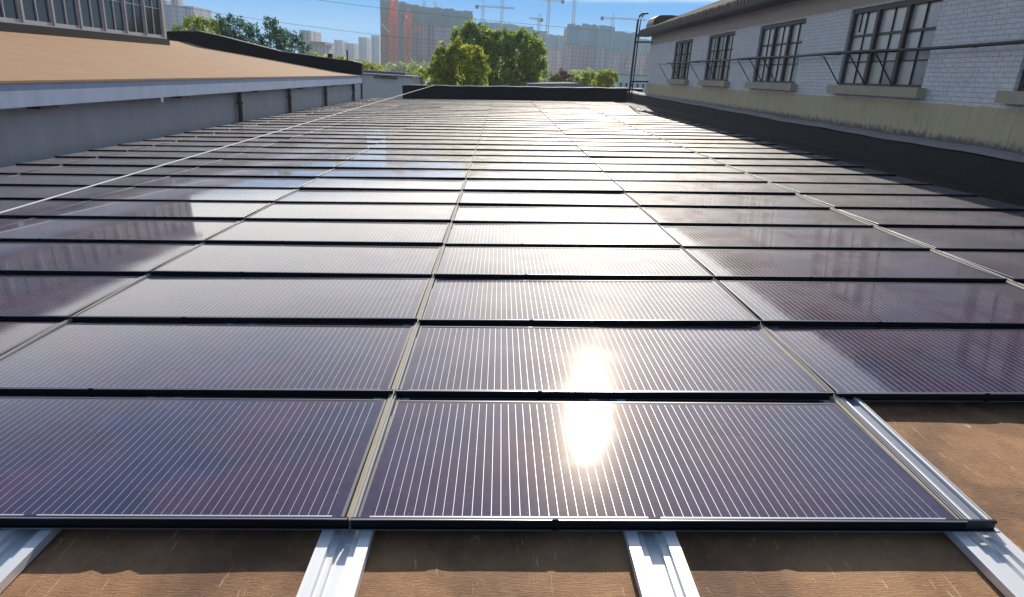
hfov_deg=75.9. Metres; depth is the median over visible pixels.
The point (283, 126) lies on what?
solar panel
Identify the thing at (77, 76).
sawtooth building
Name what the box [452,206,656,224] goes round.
solar panel
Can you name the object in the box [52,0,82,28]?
window
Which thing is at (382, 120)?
solar panel
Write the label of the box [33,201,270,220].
solar panel
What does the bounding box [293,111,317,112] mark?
solar panel
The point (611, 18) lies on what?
tower crane
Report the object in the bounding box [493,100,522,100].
solar panel
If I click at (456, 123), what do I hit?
solar panel
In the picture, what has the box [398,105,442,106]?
solar panel
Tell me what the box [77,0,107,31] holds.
window
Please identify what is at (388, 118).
solar panel
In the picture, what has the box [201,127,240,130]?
solar panel
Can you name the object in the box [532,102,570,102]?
solar panel
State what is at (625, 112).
solar panel
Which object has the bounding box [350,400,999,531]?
solar panel
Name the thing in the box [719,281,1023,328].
solar panel
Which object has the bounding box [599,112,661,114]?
solar panel
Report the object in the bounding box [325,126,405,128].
solar panel
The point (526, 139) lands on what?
solar panel
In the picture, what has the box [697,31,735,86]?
window
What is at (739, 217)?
solar panel
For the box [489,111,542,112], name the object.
solar panel
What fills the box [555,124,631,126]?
solar panel
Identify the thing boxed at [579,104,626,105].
solar panel
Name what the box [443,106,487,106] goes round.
solar panel
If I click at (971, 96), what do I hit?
brick building
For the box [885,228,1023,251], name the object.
solar panel
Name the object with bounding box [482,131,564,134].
solar panel
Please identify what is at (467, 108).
solar panel
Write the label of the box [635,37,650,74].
tower block
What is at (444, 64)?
leafy tree
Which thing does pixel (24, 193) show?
solar panel
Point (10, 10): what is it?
window
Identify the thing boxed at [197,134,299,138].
solar panel
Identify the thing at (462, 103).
solar panel
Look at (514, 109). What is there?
solar panel
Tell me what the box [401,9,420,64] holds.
tower crane
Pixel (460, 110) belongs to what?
solar panel
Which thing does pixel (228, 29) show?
leafy tree
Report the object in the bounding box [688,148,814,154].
solar panel
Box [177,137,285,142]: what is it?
solar panel
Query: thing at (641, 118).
solar panel
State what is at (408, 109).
solar panel
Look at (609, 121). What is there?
solar panel
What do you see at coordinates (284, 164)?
solar panel
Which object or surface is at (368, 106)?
solar panel
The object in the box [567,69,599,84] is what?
leafy tree
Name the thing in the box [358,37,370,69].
distant block
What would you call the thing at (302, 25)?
overhead wire
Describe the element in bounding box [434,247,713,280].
solar panel
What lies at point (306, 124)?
solar panel
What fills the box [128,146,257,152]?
solar panel
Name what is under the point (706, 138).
solar panel
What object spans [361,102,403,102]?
solar panel
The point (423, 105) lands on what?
solar panel
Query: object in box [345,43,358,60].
distant block
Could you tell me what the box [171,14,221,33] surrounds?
leafy tree
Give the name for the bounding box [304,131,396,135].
solar panel
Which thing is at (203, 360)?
solar panel
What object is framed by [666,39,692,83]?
window
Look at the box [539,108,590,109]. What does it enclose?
solar panel
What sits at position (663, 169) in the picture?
solar panel
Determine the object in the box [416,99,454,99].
solar panel
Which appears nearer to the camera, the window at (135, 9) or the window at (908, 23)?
the window at (908, 23)
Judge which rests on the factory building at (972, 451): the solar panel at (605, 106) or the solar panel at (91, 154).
the solar panel at (605, 106)
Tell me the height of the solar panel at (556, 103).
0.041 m
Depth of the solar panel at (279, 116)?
22.09 m
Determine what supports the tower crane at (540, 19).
on the ground
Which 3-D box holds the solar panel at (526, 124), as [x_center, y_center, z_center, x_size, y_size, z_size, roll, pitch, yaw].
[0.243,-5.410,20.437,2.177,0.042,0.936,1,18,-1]
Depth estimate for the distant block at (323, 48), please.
466.59 m
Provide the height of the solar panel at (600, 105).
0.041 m
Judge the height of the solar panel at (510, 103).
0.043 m
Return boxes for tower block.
[380,0,473,68]
[479,21,563,74]
[561,23,637,74]
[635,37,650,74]
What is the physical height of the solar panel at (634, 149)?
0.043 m
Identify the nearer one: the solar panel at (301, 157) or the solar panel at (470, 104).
the solar panel at (301, 157)
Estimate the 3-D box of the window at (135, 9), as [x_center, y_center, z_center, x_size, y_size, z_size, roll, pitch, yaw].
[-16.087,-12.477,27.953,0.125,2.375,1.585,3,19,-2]
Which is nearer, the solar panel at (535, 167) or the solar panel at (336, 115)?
the solar panel at (535, 167)
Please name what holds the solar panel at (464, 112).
on the rail
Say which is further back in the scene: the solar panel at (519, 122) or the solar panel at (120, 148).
the solar panel at (519, 122)
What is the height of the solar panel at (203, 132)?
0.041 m
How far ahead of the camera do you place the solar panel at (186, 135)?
15.46 m
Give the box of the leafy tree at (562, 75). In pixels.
[543,67,578,82]
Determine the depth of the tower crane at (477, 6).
510.58 m
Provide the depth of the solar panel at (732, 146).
14.81 m
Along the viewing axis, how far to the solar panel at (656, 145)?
14.76 m
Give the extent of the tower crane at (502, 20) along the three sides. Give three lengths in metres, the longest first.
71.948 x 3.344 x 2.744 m
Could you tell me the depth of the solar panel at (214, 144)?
13.66 m
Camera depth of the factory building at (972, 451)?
2.28 m
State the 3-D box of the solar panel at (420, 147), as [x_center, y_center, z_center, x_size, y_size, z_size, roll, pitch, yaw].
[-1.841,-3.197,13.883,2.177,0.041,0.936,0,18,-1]
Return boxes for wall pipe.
[659,40,1023,85]
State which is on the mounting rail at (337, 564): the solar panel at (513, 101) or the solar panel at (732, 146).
the solar panel at (513, 101)
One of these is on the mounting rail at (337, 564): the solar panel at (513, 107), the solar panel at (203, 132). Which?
the solar panel at (513, 107)
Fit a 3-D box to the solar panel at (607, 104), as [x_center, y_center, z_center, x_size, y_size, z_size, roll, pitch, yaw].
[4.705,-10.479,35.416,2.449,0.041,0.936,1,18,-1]
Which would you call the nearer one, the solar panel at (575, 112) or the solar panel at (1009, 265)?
the solar panel at (1009, 265)
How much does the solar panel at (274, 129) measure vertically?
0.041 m
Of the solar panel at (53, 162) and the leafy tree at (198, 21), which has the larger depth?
the leafy tree at (198, 21)
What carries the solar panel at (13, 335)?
on the rail
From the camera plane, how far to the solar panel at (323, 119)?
21.04 m
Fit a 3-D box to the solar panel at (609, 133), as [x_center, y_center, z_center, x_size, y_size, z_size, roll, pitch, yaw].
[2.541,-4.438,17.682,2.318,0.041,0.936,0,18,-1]
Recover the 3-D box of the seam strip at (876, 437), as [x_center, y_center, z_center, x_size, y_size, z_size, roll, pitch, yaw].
[1.330,-5.453,20.613,0.035,0.024,38.600,0,19,-1]
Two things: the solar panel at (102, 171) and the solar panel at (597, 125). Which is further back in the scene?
the solar panel at (597, 125)
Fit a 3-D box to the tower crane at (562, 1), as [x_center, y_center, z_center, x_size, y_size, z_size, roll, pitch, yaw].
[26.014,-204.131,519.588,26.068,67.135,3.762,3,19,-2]
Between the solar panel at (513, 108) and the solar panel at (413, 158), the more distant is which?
the solar panel at (513, 108)
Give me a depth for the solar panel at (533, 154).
12.87 m
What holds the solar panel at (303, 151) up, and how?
on the rail
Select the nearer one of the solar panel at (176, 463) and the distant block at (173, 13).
the solar panel at (176, 463)
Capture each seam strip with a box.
[0,99,455,358]
[3,100,371,177]
[24,104,400,220]
[347,100,492,524]
[529,100,965,518]
[573,102,1023,288]
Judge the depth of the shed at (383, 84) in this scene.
43.71 m
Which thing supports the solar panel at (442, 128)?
on the rail
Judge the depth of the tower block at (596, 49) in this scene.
507.58 m
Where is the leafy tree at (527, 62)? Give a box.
[449,18,549,85]
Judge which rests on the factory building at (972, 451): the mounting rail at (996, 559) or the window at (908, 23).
the mounting rail at (996, 559)
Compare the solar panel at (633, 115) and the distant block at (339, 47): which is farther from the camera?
the distant block at (339, 47)
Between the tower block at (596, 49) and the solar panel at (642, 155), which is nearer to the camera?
the solar panel at (642, 155)
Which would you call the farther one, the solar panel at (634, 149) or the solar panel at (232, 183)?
the solar panel at (634, 149)
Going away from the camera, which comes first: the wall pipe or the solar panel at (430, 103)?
the wall pipe
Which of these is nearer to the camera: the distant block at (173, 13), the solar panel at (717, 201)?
the solar panel at (717, 201)
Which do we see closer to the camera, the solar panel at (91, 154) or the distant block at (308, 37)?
the solar panel at (91, 154)
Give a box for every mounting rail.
[0,324,259,592]
[296,151,476,596]
[569,326,699,596]
[617,193,1023,596]
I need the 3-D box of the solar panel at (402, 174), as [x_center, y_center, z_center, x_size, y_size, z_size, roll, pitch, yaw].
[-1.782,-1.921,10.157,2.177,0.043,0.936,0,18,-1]
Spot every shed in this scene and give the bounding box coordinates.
[355,70,423,99]
[524,82,603,87]
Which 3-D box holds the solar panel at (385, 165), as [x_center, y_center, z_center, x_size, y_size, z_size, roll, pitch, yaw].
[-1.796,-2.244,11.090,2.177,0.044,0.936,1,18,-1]
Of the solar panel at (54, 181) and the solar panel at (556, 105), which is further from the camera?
the solar panel at (556, 105)
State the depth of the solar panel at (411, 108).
28.30 m
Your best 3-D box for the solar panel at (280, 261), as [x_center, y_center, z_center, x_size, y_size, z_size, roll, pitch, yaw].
[-1.709,-0.323,5.501,2.177,0.042,0.936,1,18,-1]
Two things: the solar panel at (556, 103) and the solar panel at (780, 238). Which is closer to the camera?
the solar panel at (780, 238)
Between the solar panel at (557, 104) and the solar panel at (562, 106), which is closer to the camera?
the solar panel at (562, 106)
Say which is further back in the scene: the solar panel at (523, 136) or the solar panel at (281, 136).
the solar panel at (523, 136)
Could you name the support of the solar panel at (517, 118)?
on the mounting rail at (337, 564)
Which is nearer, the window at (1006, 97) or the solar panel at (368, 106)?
the window at (1006, 97)
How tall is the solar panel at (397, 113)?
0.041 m
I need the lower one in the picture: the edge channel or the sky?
the edge channel
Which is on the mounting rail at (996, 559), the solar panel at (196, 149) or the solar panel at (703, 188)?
the solar panel at (703, 188)
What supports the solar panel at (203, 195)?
on the rail
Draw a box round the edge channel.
[841,397,990,518]
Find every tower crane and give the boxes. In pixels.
[380,0,397,67]
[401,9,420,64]
[475,1,514,31]
[498,0,503,61]
[529,13,542,38]
[545,0,563,63]
[571,0,575,23]
[600,13,645,26]
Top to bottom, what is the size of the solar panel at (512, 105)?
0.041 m
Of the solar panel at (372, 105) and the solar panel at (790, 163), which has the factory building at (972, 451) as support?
the solar panel at (790, 163)
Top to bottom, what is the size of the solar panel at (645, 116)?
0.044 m
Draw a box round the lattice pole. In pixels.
[628,12,652,99]
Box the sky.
[25,0,718,52]
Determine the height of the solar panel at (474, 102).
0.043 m
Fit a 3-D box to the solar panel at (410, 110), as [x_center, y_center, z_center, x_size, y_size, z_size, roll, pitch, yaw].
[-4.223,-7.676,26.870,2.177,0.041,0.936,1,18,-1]
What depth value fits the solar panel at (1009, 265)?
5.72 m
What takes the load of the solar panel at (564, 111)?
on the mounting rail at (996, 559)
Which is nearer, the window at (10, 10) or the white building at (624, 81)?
the window at (10, 10)
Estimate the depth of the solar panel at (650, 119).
23.18 m
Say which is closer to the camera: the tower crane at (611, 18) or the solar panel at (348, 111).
the solar panel at (348, 111)
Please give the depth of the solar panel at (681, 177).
10.13 m
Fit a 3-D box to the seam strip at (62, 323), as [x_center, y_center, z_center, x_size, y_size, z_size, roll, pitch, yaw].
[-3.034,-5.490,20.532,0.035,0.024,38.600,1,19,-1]
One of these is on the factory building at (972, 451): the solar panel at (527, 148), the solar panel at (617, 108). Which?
the solar panel at (617, 108)
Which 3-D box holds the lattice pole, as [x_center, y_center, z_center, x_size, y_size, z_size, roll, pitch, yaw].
[6.695,-12.445,33.899,0.985,4.297,0.100,3,19,-2]
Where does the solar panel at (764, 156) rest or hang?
on the factory building at (972, 451)
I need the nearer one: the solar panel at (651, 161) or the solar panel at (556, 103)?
the solar panel at (651, 161)
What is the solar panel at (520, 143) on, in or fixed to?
on the mounting rail at (337, 564)
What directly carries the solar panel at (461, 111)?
on the rail
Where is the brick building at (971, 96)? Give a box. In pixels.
[637,0,1023,154]
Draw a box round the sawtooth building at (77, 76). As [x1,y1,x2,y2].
[0,0,363,167]
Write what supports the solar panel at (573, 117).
on the mounting rail at (996, 559)
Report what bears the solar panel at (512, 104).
on the mounting rail at (337, 564)
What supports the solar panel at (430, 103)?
on the rail
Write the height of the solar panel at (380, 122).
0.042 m
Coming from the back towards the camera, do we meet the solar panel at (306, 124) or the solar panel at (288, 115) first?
the solar panel at (288, 115)
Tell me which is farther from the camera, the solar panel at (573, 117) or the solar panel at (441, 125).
the solar panel at (573, 117)
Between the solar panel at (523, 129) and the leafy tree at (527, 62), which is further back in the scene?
the leafy tree at (527, 62)
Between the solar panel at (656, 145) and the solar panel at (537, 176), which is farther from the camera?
the solar panel at (656, 145)
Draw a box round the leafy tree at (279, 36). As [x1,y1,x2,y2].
[258,16,311,54]
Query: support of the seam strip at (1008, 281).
on the rail
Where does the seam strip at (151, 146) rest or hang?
on the rail
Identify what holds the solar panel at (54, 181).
on the rail
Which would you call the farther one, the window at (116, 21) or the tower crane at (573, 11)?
the tower crane at (573, 11)
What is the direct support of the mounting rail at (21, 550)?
on the factory building at (972, 451)
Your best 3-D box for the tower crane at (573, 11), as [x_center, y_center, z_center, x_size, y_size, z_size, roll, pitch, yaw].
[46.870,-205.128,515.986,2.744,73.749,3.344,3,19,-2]
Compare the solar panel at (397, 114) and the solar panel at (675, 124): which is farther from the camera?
the solar panel at (397, 114)
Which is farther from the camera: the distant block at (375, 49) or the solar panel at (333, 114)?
the distant block at (375, 49)
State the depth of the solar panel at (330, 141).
14.61 m
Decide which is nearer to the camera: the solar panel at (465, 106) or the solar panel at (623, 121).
the solar panel at (623, 121)
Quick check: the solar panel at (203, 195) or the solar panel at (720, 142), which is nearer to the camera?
the solar panel at (203, 195)
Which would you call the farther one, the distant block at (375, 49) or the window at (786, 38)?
the distant block at (375, 49)
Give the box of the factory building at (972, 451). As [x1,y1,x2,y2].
[0,85,1023,596]
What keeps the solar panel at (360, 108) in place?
on the rail
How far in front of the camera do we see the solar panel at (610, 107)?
31.54 m
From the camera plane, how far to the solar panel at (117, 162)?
10.86 m
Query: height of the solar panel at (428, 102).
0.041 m
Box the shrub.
[310,51,383,70]
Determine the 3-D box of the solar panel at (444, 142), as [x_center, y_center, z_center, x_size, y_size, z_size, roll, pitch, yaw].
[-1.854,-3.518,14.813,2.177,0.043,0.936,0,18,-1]
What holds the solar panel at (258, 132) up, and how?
on the rail
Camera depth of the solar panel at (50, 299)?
4.55 m
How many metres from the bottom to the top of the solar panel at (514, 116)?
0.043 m
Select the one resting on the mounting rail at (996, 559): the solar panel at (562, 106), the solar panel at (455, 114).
the solar panel at (562, 106)
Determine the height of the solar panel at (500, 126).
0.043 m
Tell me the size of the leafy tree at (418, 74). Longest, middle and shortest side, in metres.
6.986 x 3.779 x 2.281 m
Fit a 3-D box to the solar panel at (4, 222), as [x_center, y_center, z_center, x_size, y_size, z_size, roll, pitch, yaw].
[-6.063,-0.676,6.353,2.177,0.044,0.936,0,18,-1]
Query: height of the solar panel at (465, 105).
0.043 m
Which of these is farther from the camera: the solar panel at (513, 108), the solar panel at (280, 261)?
the solar panel at (513, 108)
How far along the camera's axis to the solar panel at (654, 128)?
19.46 m
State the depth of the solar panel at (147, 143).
13.66 m
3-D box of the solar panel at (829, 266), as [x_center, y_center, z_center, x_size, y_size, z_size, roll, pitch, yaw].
[2.730,-0.288,5.589,2.319,0.042,0.936,0,18,-1]
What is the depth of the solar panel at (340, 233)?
6.32 m
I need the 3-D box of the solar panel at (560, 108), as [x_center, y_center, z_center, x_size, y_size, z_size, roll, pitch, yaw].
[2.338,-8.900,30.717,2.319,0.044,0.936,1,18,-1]
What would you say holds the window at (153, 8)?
in the sawtooth building at (77, 76)
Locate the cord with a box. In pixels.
[0,85,433,213]
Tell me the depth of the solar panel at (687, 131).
18.43 m
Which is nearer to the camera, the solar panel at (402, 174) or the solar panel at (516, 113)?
the solar panel at (402, 174)
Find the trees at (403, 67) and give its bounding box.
[324,54,638,86]
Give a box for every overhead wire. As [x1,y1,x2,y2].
[164,4,432,40]
[321,0,622,31]
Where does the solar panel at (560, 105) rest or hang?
on the mounting rail at (996, 559)
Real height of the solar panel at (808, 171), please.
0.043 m
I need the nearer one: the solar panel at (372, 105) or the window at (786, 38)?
the window at (786, 38)
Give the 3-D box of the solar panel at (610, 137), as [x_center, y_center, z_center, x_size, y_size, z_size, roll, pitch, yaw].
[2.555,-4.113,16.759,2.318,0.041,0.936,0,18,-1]
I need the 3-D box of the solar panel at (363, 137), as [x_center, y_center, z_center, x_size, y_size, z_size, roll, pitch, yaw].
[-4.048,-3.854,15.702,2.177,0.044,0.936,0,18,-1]
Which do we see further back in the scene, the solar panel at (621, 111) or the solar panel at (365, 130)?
the solar panel at (621, 111)
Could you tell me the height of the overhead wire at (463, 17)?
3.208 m
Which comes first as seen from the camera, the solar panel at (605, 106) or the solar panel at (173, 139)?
the solar panel at (173, 139)
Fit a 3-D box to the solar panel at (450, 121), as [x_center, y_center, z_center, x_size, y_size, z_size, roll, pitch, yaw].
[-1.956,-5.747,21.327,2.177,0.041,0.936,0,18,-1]
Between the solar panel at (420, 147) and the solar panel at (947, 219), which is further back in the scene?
the solar panel at (420, 147)
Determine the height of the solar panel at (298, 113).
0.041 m
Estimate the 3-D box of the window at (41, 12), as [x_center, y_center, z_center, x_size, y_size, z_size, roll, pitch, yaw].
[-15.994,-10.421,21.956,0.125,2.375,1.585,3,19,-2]
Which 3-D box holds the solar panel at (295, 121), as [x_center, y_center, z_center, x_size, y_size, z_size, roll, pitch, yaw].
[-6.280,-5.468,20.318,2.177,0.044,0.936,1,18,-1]
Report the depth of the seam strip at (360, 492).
3.22 m
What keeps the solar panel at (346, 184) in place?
on the rail
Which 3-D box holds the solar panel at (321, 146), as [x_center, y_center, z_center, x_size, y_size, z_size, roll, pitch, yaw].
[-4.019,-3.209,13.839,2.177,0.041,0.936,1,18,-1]
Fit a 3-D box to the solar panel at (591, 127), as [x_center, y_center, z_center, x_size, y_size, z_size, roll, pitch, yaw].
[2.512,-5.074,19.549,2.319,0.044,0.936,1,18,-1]
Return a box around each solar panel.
[0,165,55,174]
[0,175,162,186]
[0,186,130,200]
[0,200,85,218]
[0,219,26,226]
[0,219,238,244]
[0,242,197,275]
[0,275,141,322]
[0,322,58,355]
[0,323,412,397]
[0,397,386,529]
[15,158,92,165]
[20,166,192,176]
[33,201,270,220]
[55,151,121,158]
[62,158,218,167]
[69,277,428,324]
[89,146,149,151]
[89,188,295,202]
[98,151,240,159]
[117,141,172,146]
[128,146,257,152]
[133,177,313,188]
[143,137,192,141]
[148,244,440,278]
[155,142,273,147]
[165,133,208,137]
[169,168,330,178]
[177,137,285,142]
[184,130,226,133]
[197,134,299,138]
[198,160,345,168]
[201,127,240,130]
[203,221,448,246]
[214,130,312,134]
[217,124,251,127]
[223,153,355,160]
[230,127,321,130]
[234,122,265,124]
[244,120,275,121]
[244,148,366,154]
[244,203,454,222]
[247,125,328,127]
[255,118,283,119]
[258,122,338,125]
[261,143,375,148]
[266,116,293,117]
[268,120,344,122]
[274,190,459,204]
[276,114,299,115]
[277,138,382,143]
[279,118,351,120]
[288,113,308,114]
[288,116,357,118]
[291,135,389,139]
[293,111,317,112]
[298,178,463,191]
[300,115,364,116]
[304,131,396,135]
[306,113,365,114]
[313,111,373,113]
[316,129,401,131]
[318,169,466,179]
[323,110,375,111]
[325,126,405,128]
[328,109,381,110]
[332,108,386,109]
[333,123,410,126]
[334,161,469,170]
[338,107,389,107]
[341,121,414,123]
[343,106,393,106]
[348,105,396,105]
[348,119,417,121]
[348,155,472,162]
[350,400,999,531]
[353,104,399,104]
[354,117,421,119]
[357,103,403,103]
[359,149,473,155]
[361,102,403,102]
[361,115,424,117]
[366,114,427,115]
[370,144,475,150]
[371,112,429,114]
[376,100,412,100]
[376,111,431,112]
[378,140,477,144]
[380,110,435,111]
[385,108,437,109]
[385,136,478,140]
[390,107,438,108]
[392,133,479,136]
[394,106,440,107]
[394,326,833,400]
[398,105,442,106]
[398,130,480,133]
[401,104,443,105]
[403,127,481,130]
[404,103,445,104]
[407,102,449,102]
[409,101,438,101]
[409,124,482,127]
[412,122,483,124]
[413,103,447,103]
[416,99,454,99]
[416,120,484,122]
[418,280,760,326]
[420,118,485,120]
[423,116,485,118]
[426,114,486,116]
[431,113,486,114]
[432,112,487,113]
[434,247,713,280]
[435,111,487,111]
[437,109,488,110]
[439,108,488,109]
[441,107,489,108]
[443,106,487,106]
[444,105,489,106]
[444,224,680,248]
[446,104,490,105]
[448,103,477,103]
[452,101,491,101]
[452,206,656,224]
[457,102,491,102]
[458,192,638,207]
[462,180,623,192]
[466,171,612,180]
[469,163,602,171]
[472,156,594,163]
[475,151,587,157]
[476,145,581,151]
[478,141,576,145]
[479,137,571,141]
[480,134,567,137]
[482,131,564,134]
[483,128,561,131]
[484,123,555,125]
[484,125,558,128]
[485,121,553,123]
[486,119,550,121]
[487,115,546,117]
[487,117,548,119]
[488,112,543,114]
[488,114,545,115]
[489,110,540,111]
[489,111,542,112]
[490,108,537,108]
[490,109,538,109]
[491,104,533,104]
[491,105,534,105]
[491,106,536,106]
[491,107,536,107]
[492,103,529,103]
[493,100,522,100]
[496,101,530,101]
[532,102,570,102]
[533,103,576,104]
[534,104,580,105]
[535,105,582,106]
[537,106,584,107]
[537,107,587,108]
[538,103,574,103]
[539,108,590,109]
[540,109,591,110]
[541,110,593,111]
[543,112,599,113]
[544,113,601,114]
[546,115,607,116]
[547,116,611,118]
[549,118,615,120]
[551,120,620,122]
[553,122,625,124]
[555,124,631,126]
[557,126,637,129]
[560,128,642,131]
[563,131,652,135]
[567,135,661,139]
[571,139,670,142]
[574,102,613,102]
[574,142,681,147]
[577,103,622,104]
[578,146,694,152]
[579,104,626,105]
[582,105,629,106]
[584,106,627,106]
[584,151,708,158]
[586,107,634,107]
[589,108,641,109]
[591,109,646,110]
[591,158,725,165]
[594,110,650,111]
[596,111,653,112]
[597,164,744,173]
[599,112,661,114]
[604,114,667,115]
[606,173,767,182]
[609,116,673,117]
[611,117,679,119]
[616,119,684,120]
[616,182,795,195]
[619,120,695,123]
[624,122,703,125]
[627,193,829,209]
[631,125,713,127]
[636,127,723,130]
[643,130,734,133]
[643,208,873,227]
[651,133,747,136]
[658,136,761,140]
[661,226,930,250]
[668,140,776,144]
[675,143,794,148]
[685,249,1007,283]
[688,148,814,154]
[700,153,837,160]
[715,159,864,167]
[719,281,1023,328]
[732,166,895,175]
[752,174,932,184]
[769,329,1023,401]
[774,183,977,196]
[804,195,1023,211]
[838,209,1023,228]
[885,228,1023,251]
[942,251,1023,283]
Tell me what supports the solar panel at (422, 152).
on the rail
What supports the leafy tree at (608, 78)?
on the ground
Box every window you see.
[0,0,24,22]
[22,0,55,25]
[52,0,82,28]
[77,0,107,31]
[103,0,128,33]
[124,0,147,35]
[144,0,164,37]
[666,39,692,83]
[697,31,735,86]
[744,18,806,90]
[826,0,942,98]
[994,69,1023,104]
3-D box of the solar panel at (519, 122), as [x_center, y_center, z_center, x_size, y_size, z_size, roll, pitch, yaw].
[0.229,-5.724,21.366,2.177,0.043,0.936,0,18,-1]
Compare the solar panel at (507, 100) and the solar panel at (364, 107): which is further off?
the solar panel at (507, 100)
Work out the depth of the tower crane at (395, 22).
478.43 m
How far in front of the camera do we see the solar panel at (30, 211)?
7.32 m
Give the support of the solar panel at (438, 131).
on the rail
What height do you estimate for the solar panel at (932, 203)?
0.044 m
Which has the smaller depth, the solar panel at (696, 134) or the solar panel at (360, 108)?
the solar panel at (696, 134)
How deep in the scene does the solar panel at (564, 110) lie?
28.41 m
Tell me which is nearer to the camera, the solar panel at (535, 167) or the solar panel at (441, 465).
the solar panel at (441, 465)
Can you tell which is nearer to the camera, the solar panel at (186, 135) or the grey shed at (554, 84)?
the solar panel at (186, 135)
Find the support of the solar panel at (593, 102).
on the factory building at (972, 451)
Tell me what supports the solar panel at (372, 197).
on the rail
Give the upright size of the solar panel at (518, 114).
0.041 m
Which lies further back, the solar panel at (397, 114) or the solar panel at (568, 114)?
the solar panel at (568, 114)
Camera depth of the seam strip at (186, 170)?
9.59 m
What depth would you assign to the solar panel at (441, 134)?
16.50 m
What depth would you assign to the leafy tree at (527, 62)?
64.44 m
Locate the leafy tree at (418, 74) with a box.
[407,68,424,84]
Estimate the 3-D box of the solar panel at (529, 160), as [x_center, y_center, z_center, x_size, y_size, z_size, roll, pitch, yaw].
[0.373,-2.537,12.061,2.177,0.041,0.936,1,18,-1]
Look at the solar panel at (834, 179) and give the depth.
10.20 m
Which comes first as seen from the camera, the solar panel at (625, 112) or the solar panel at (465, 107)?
the solar panel at (625, 112)
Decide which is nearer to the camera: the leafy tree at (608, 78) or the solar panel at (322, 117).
the solar panel at (322, 117)
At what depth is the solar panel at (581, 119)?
23.04 m
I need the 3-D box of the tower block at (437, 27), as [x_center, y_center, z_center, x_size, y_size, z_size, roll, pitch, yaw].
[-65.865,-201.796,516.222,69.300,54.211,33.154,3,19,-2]
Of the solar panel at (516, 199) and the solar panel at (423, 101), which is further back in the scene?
the solar panel at (423, 101)
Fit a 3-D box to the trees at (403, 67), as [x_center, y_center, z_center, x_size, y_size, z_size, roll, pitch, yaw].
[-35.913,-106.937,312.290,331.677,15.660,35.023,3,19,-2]
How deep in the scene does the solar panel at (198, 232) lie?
6.31 m
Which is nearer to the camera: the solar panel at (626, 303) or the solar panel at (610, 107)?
the solar panel at (626, 303)
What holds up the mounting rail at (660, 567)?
on the factory building at (972, 451)
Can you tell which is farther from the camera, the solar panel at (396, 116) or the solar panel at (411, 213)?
the solar panel at (396, 116)
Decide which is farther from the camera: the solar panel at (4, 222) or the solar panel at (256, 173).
the solar panel at (256, 173)
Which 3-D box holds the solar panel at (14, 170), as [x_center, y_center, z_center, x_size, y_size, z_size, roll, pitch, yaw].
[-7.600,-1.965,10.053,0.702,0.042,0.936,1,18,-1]
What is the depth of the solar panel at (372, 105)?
30.11 m
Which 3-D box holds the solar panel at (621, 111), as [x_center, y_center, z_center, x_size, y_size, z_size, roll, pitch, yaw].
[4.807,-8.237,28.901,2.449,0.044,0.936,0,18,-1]
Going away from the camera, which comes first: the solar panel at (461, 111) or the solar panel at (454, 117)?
the solar panel at (454, 117)
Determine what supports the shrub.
on the ground
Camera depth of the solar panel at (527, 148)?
13.76 m
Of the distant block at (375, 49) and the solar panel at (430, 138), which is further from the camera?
the distant block at (375, 49)
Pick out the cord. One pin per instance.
(165, 164)
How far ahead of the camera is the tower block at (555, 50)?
571.00 m
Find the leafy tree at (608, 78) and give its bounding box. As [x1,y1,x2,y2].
[590,67,619,87]
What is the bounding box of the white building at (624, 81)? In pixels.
[609,74,646,92]
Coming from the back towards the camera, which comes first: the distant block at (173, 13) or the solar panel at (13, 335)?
the distant block at (173, 13)
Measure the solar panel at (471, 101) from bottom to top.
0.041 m
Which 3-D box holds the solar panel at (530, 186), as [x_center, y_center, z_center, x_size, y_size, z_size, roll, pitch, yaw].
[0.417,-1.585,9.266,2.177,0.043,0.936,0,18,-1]
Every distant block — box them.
[163,0,211,30]
[299,30,320,53]
[310,41,333,56]
[334,40,346,58]
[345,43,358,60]
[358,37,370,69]
[371,35,380,65]
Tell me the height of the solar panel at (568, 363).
0.043 m
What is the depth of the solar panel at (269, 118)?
21.08 m
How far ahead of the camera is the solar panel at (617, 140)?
15.70 m
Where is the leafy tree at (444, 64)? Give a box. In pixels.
[417,37,491,85]
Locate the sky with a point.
(355, 18)
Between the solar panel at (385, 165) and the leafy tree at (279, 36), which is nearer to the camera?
the solar panel at (385, 165)
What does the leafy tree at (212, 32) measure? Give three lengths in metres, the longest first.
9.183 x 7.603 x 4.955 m
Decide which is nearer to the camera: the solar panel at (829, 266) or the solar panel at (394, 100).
the solar panel at (829, 266)
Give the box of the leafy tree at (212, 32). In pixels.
[166,27,224,33]
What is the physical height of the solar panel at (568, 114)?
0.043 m
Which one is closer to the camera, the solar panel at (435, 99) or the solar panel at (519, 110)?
the solar panel at (519, 110)
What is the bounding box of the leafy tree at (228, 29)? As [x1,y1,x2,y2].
[212,12,267,46]
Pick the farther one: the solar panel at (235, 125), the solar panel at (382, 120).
the solar panel at (382, 120)
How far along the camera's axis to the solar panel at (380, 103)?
32.29 m
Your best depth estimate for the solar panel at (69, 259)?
5.41 m
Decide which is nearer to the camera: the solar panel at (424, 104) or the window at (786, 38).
the window at (786, 38)
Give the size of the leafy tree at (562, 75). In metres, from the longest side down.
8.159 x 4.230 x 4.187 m
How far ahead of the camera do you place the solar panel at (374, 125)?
19.19 m
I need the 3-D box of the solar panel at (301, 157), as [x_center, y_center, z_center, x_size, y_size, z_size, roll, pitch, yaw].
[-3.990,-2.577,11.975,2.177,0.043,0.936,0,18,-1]
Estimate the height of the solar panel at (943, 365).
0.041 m
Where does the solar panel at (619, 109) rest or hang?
on the factory building at (972, 451)
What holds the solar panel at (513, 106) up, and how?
on the mounting rail at (337, 564)
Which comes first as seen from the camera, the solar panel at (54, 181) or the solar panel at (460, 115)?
the solar panel at (54, 181)

